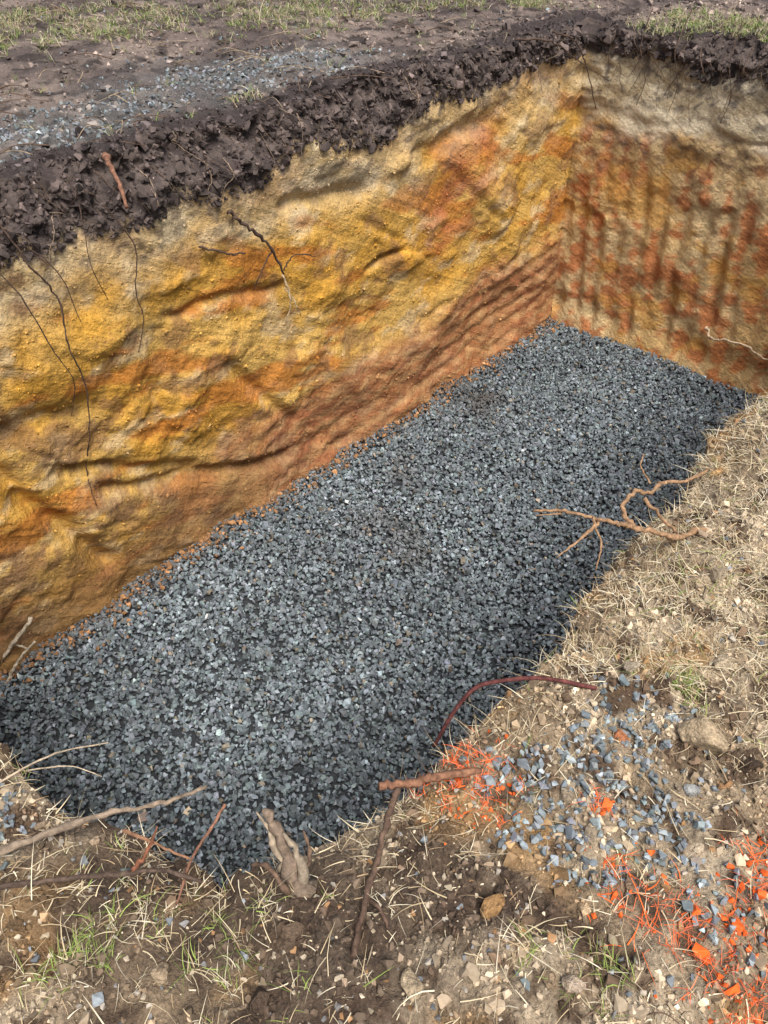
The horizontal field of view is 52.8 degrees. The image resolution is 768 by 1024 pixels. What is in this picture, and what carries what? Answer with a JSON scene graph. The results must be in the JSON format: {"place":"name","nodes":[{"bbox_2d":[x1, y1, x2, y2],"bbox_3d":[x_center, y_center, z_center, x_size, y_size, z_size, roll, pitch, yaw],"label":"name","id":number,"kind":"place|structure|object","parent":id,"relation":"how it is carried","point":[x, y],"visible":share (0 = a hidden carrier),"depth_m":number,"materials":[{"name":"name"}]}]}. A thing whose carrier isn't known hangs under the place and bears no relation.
{"place":"outdoors","nodes":[
{"label":"outdoors","id":0,"kind":"place"},
{"bbox_2d":[0,316,764,888],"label":"gravel","id":1,"kind":"structure","parent":0,"point":[456,412],"depth_m":4.49,"materials":[{"name":"grey gravel"}]},
{"bbox_2d":[1,616,35,681],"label":"fallen stick","id":2,"kind":"object","parent":1,"relation":"on","point":[14,641],"visible":1,"depth_m":4.09,"materials":[{"name":"brown wood"}]},
{"bbox_2d":[0,0,767,1023],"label":"ground","id":3,"kind":"structure","parent":0,"point":[390,1004],"depth_m":1.63,"materials":[{"name":"soil"}]},
{"bbox_2d":[0,742,108,782],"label":"dry twig","id":4,"kind":"object","parent":3,"relation":"on","point":[23,768],"visible":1,"depth_m":1.73,"materials":[{"name":"brown wood"}]},
{"bbox_2d":[0,826,201,889],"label":"fallen stick","id":5,"kind":"object","parent":3,"relation":"on","point":[134,870],"visible":1,"depth_m":1.53,"materials":[{"name":"brown wood"}]},
{"bbox_2d":[0,785,206,856],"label":"fallen stick","id":6,"kind":"object","parent":3,"relation":"on","point":[6,849],"visible":1,"depth_m":1.60,"materials":[{"name":"brown wood"}]},
{"bbox_2d":[101,152,128,208],"bbox_3d":[-1.145,-1.425,3.310,0.044,0.146,0.334,-20,46,-20],"label":"fallen stick","id":7,"kind":"object","parent":3,"relation":"on","point":[106,157],"visible":1,"depth_m":3.28,"materials":[{"name":"brown wood"}]},
{"bbox_2d":[149,962,169,985],"bbox_3d":[-0.420,0.867,1.451,0.036,0.028,0.040,-13,44,-15],"label":"rock","id":8,"kind":"object","parent":3,"relation":"on","point":[160,973],"visible":1,"depth_m":1.44,"materials":[{"name":"stone"}]},
{"bbox_2d":[176,803,226,903],"bbox_3d":[-0.377,0.693,1.582,0.015,0.056,0.198,16,44,17],"label":"fallen stick","id":9,"kind":"object","parent":3,"relation":"on","point":[202,841],"visible":0.94,"depth_m":1.58,"materials":[{"name":"brown wood"}]},
{"bbox_2d":[250,807,317,897],"bbox_3d":[-0.201,0.704,1.578,0.176,0.162,0.106,26,48,26],"label":"broken stump","id":10,"kind":"object","parent":3,"relation":"on","point":[280,843],"visible":0.93,"depth_m":1.56,"materials":[{"name":"brown wood"}]},
{"bbox_2d":[0,0,577,162],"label":"spread gravel","id":11,"kind":"structure","parent":3,"relation":"on","point":[185,76],"depth_m":4.28,"materials":[{"name":"grey gravel"}]},
{"bbox_2d":[350,787,400,959],"bbox_3d":[0.002,0.714,1.537,0.068,0.055,0.336,9,43,10],"label":"fallen stick","id":12,"kind":"object","parent":3,"relation":"on","point":[390,810],"visible":1,"depth_m":1.53,"materials":[{"name":"brown wood"}]},
{"bbox_2d":[0,17,767,892],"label":"excavated clay wall","id":13,"kind":"structure","parent":3,"relation":"on","point":[656,233],"depth_m":4.89,"materials":[{"name":"orange soil"}]},
{"bbox_2d":[0,71,580,696],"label":"clay crumbs","id":14,"kind":"object","parent":13,"relation":"on","point":[240,521],"visible":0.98,"depth_m":4.80,"materials":[{"name":"orange soil"}]},
{"bbox_2d":[0,21,767,268],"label":"clinging soil","id":15,"kind":"structure","parent":13,"relation":"on","point":[384,91],"depth_m":4.09,"materials":[{"name":"brown soil"}]},
{"bbox_2d":[0,8,767,505],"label":"hanging roots","id":16,"kind":"object","parent":15,"relation":"hanging from","point":[260,236],"visible":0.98,"depth_m":4.15,"materials":[{"name":"brown plant"}]},
{"bbox_2d":[0,398,767,1023],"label":"soil clods","id":17,"kind":"object","parent":3,"relation":"on","point":[634,1012],"visible":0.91,"depth_m":1.57,"materials":[{"name":"brown soil"}]},
{"bbox_2d":[0,390,767,1023],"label":"dry straw","id":18,"kind":"object","parent":3,"relation":"on","point":[684,620],"visible":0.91,"depth_m":1.81,"materials":[{"name":"beige plant"}]},
{"bbox_2d":[533,453,716,570],"bbox_3d":[0.765,-0.015,2.293,0.729,0.171,0.273,-21,46,-22],"label":"dead branch","id":19,"kind":"object","parent":18,"relation":"on","point":[632,525],"visible":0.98,"depth_m":2.20,"materials":[{"name":"brown wood"}]},
{"bbox_2d":[0,408,767,1023],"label":"earth lumps","id":20,"kind":"object","parent":3,"relation":"on","point":[292,934],"visible":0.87,"depth_m":1.58,"materials":[{"name":"soil"}]},
{"bbox_2d":[0,0,767,172],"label":"topsoil clods","id":21,"kind":"object","parent":3,"relation":"on","point":[146,125],"visible":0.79,"depth_m":4.96,"materials":[{"name":"brown soil"}]},
{"bbox_2d":[0,448,767,1007],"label":"spilled gravel","id":22,"kind":"structure","parent":3,"relation":"on","point":[572,834],"depth_m":1.66,"materials":[{"name":"grey gravel"}]},
{"bbox_2d":[0,392,767,1023],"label":"grass tufts","id":23,"kind":"object","parent":3,"relation":"on","point":[542,930],"visible":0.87,"depth_m":1.60,"materials":[{"name":"plant"}]},
{"bbox_2d":[0,408,767,1023],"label":"pebbles","id":24,"kind":"object","parent":3,"relation":"on","point":[552,938],"visible":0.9,"depth_m":1.57,"materials":[{"name":"stone"}]},
{"bbox_2d":[0,0,767,1023],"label":"twig litter","id":25,"kind":"object","parent":3,"relation":"on","point":[270,108],"visible":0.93,"depth_m":4.29,"materials":[{"name":"brown plant"}]},
{"bbox_2d":[400,967,423,1001],"bbox_3d":[0.050,0.858,1.406,0.037,0.030,0.052,-25,48,-25],"label":"rock","id":26,"kind":"object","parent":3,"relation":"on","point":[409,979],"visible":0.99,"depth_m":1.40,"materials":[{"name":"stone"}]},
{"bbox_2d":[378,767,481,790],"bbox_3d":[0.104,0.582,1.688,0.243,0.069,0.030,-11,43,-12],"label":"fallen stick","id":27,"kind":"object","parent":3,"relation":"on","point":[419,781],"visible":1,"depth_m":1.68,"materials":[{"name":"brown wood"}]},
{"bbox_2d":[480,893,504,918],"bbox_3d":[0.211,0.763,1.496,0.055,0.021,0.040,-12,43,-13],"label":"rock","id":28,"kind":"object","parent":3,"relation":"on","point":[492,905],"visible":1,"depth_m":1.49,"materials":[{"name":"stone"}]},
{"bbox_2d":[432,676,596,747],"bbox_3d":[0.317,0.477,1.911,0.410,0.197,0.047,-7,42,-8],"label":"rusty wire","id":29,"kind":"object","parent":3,"relation":"on","point":[487,683],"visible":1,"depth_m":1.88,"materials":[{"name":"red metal"}]},
{"bbox_2d":[542,969,558,991],"bbox_3d":[0.300,0.844,1.394,0.029,0.026,0.035,0,42,0],"label":"rock","id":30,"kind":"object","parent":3,"relation":"on","point":[551,981],"visible":0.98,"depth_m":1.39,"materials":[{"name":"stone"}]},
{"bbox_2d":[561,975,585,992],"bbox_3d":[0.340,0.848,1.388,0.046,0.030,0.031,0,42,0],"label":"rock","id":31,"kind":"object","parent":3,"relation":"on","point":[575,984],"visible":0.98,"depth_m":1.38,"materials":[{"name":"stone"}]},
{"bbox_2d":[406,737,767,1023],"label":"painted grass","id":32,"kind":"structure","parent":3,"relation":"on","point":[642,923],"depth_m":1.50,"materials":[{"name":"plant"}]},
{"bbox_2d":[612,729,629,745],"bbox_3d":[0.551,0.532,1.808,0.040,0.031,0.049,0,42,0],"label":"rock","id":33,"kind":"object","parent":3,"relation":"on","point":[621,735],"visible":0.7,"depth_m":1.80,"materials":[{"name":"stone"}]},
{"bbox_2d":[623,660,639,671],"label":"rock","id":34,"kind":"object","parent":3,"relation":"on","point":[630,666],"visible":1,"depth_m":1.93,"materials":[{"name":"stone"}]},
{"bbox_2d":[683,784,700,797],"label":"rock","id":35,"kind":"object","parent":3,"relation":"on","point":[691,790],"visible":1,"depth_m":1.70,"materials":[{"name":"stone"}]},
{"bbox_2d":[676,716,728,753],"bbox_3d":[0.741,0.520,1.799,0.116,0.082,0.067,19,45,20],"label":"rock","id":36,"kind":"object","parent":3,"relation":"on","point":[703,733],"visible":0.98,"depth_m":1.78,"materials":[{"name":"stone"}]},
{"bbox_2d":[713,653,732,670],"bbox_3d":[0.857,0.380,1.960,0.050,0.039,0.049,0,42,0],"label":"rock","id":37,"kind":"object","parent":3,"relation":"on","point":[722,661],"visible":0.98,"depth_m":1.95,"materials":[{"name":"stone"}]},
{"bbox_2d":[0,0,767,135],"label":"verge grass","id":38,"kind":"structure","parent":0,"point":[755,23],"depth_m":5.61,"materials":[{"name":"plant"}]}
]}

